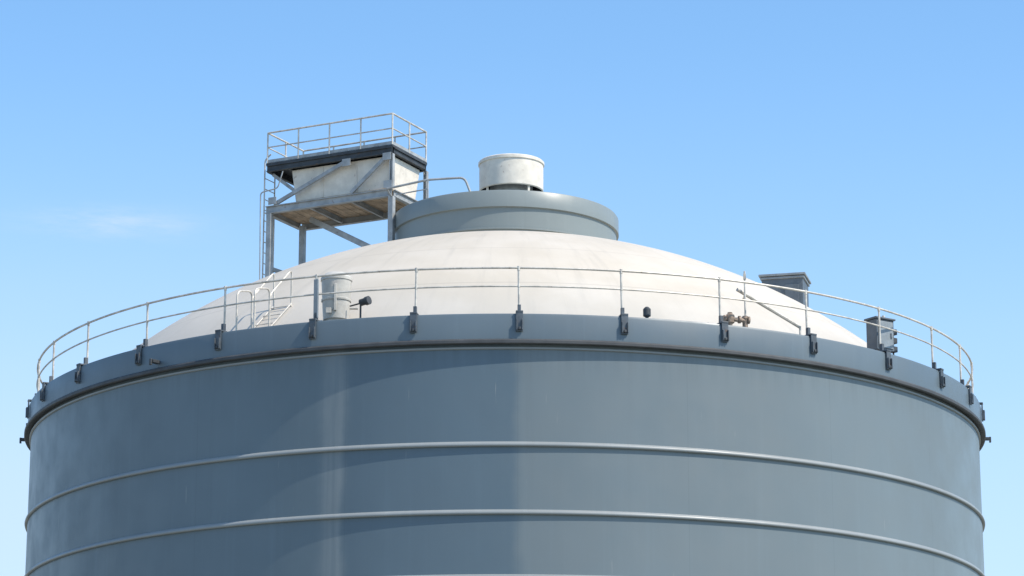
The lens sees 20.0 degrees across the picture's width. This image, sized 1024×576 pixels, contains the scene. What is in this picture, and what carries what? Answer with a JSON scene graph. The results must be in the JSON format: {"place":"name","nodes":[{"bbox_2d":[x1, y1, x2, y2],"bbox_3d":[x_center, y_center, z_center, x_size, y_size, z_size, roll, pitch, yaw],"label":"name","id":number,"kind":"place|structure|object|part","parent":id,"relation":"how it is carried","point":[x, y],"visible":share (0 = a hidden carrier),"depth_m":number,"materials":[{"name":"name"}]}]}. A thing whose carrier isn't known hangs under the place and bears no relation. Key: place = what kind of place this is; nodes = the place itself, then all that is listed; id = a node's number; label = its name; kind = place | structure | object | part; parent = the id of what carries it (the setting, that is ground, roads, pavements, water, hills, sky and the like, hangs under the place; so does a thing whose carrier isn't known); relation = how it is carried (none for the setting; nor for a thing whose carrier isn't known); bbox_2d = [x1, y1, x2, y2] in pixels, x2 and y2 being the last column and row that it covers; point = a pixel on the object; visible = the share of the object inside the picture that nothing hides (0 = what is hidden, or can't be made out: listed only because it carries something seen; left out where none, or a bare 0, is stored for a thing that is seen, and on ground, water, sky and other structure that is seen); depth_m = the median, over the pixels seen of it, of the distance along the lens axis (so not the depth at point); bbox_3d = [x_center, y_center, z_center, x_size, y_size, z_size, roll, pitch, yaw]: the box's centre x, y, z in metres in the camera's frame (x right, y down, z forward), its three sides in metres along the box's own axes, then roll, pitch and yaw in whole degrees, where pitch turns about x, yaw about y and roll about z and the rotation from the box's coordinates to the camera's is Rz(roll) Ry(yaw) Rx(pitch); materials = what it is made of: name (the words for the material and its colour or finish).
{"place":"outdoors","nodes":[
{"label":"outdoors","id":0,"kind":"place"},
{"bbox_2d":[19,190,990,575],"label":"storage tank","id":1,"kind":"object","parent":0,"point":[475,432],"visible":0.97,"depth_m":52.31,"materials":[{"name":"metal"}]},
{"bbox_2d":[235,271,292,329],"bbox_3d":[-4.603,0.358,53.952,0.438,1.606,1.205,-8,-16,29],"label":"dome access ladder","id":2,"kind":"object","parent":1,"relation":"attached to","point":[253,316],"visible":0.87,"depth_m":53.91,"materials":[{"name":"white metal"}]},
{"bbox_2d":[321,271,357,320],"bbox_3d":[-3.213,0.233,52.954,0.621,1.090,0.580,13,-19,-42],"label":"drum vent","id":3,"kind":"object","parent":1,"relation":"on","point":[336,307],"visible":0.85,"depth_m":52.77,"materials":[{"name":"white metal"}]},
{"bbox_2d":[259,113,428,279],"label":"inspection platform","id":4,"kind":"structure","parent":1,"relation":"on","point":[331,190],"depth_m":62.75,"materials":[{"name":"metal"}]},
{"bbox_2d":[350,296,371,317],"bbox_3d":[-2.752,0.434,52.633,0.424,0.542,0.160,-9,-17,33],"label":"floodlight","id":5,"kind":"object","parent":1,"relation":"attached to","point":[366,300],"visible":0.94,"depth_m":52.59,"materials":[{"name":"metal"}]},
{"bbox_2d":[386,177,470,197],"bbox_3d":[-1.742,-2.022,61.084,1.962,0.533,0.331,-6,-15,22],"label":"crown handrail","id":6,"kind":"object","parent":1,"relation":"on","point":[428,180],"visible":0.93,"depth_m":60.98,"materials":[{"name":"metal"}]},
{"bbox_2d":[25,266,984,424],"bbox_3d":[-0.133,2.617,61.241,19.955,1.240,19.959,0,-14,0],"label":"safety railing","id":7,"kind":"object","parent":1,"relation":"attached to","point":[519,327],"visible":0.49,"depth_m":53.06,"materials":[{"name":"metal"}]},
{"bbox_2d":[478,153,543,191],"bbox_3d":[-0.015,-2.123,62.457,1.422,1.352,1.422,5,-15,-19],"label":"roof ventilator","id":8,"kind":"object","parent":1,"relation":"on","point":[511,171],"visible":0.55,"depth_m":61.97,"materials":[{"name":"paint"}]},
{"bbox_2d":[643,307,650,317],"bbox_3d":[2.435,0.494,52.399,0.140,0.310,0.140,0,-14,0],"label":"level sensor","id":9,"kind":"object","parent":1,"relation":"on","point":[646,312],"visible":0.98,"depth_m":52.36,"materials":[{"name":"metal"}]},
{"bbox_2d":[723,312,750,326],"bbox_3d":[4.092,0.621,52.958,0.493,0.340,0.190,4,-15,-15],"label":"pressure valve","id":10,"kind":"object","parent":1,"relation":"on","point":[730,318],"visible":0.95,"depth_m":52.92,"materials":[{"name":"metal"}]},
{"bbox_2d":[736,271,800,334],"bbox_3d":[4.685,0.390,53.753,1.487,1.180,0.378,11,-18,-36],"label":"support strut","id":11,"kind":"object","parent":1,"relation":"on","point":[765,306],"visible":0.75,"depth_m":53.57,"materials":[{"name":"grey metal"}]},
{"bbox_2d":[758,272,810,306],"bbox_3d":[5.825,0.347,61.828,1.000,1.140,0.920,-4,-15,14],"label":"roof vent box","id":12,"kind":"object","parent":1,"relation":"on","point":[798,280],"visible":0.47,"depth_m":61.51,"materials":[{"name":"grey metal"}]},
{"bbox_2d":[864,315,897,354],"bbox_3d":[7.093,1.020,55.497,0.630,1.020,0.375,10,-17,-34],"label":"control cabinet","id":13,"kind":"object","parent":1,"relation":"attached to","point":[888,340],"visible":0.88,"depth_m":55.38,"materials":[{"name":"metal"}]},
{"bbox_3d":[7.134,0.890,55.352,0.360,0.520,0.045,10,-17,-34],"label":"cabinet door","id":14,"kind":"part","parent":13,"relation":"part of","materials":[{"name":"grey metal"}]},
{"bbox_2d":[0,0,1023,575],"label":"sky","id":15,"kind":"structure","parent":0,"point":[871,150],"materials":[{"name":"blue"}]}
]}

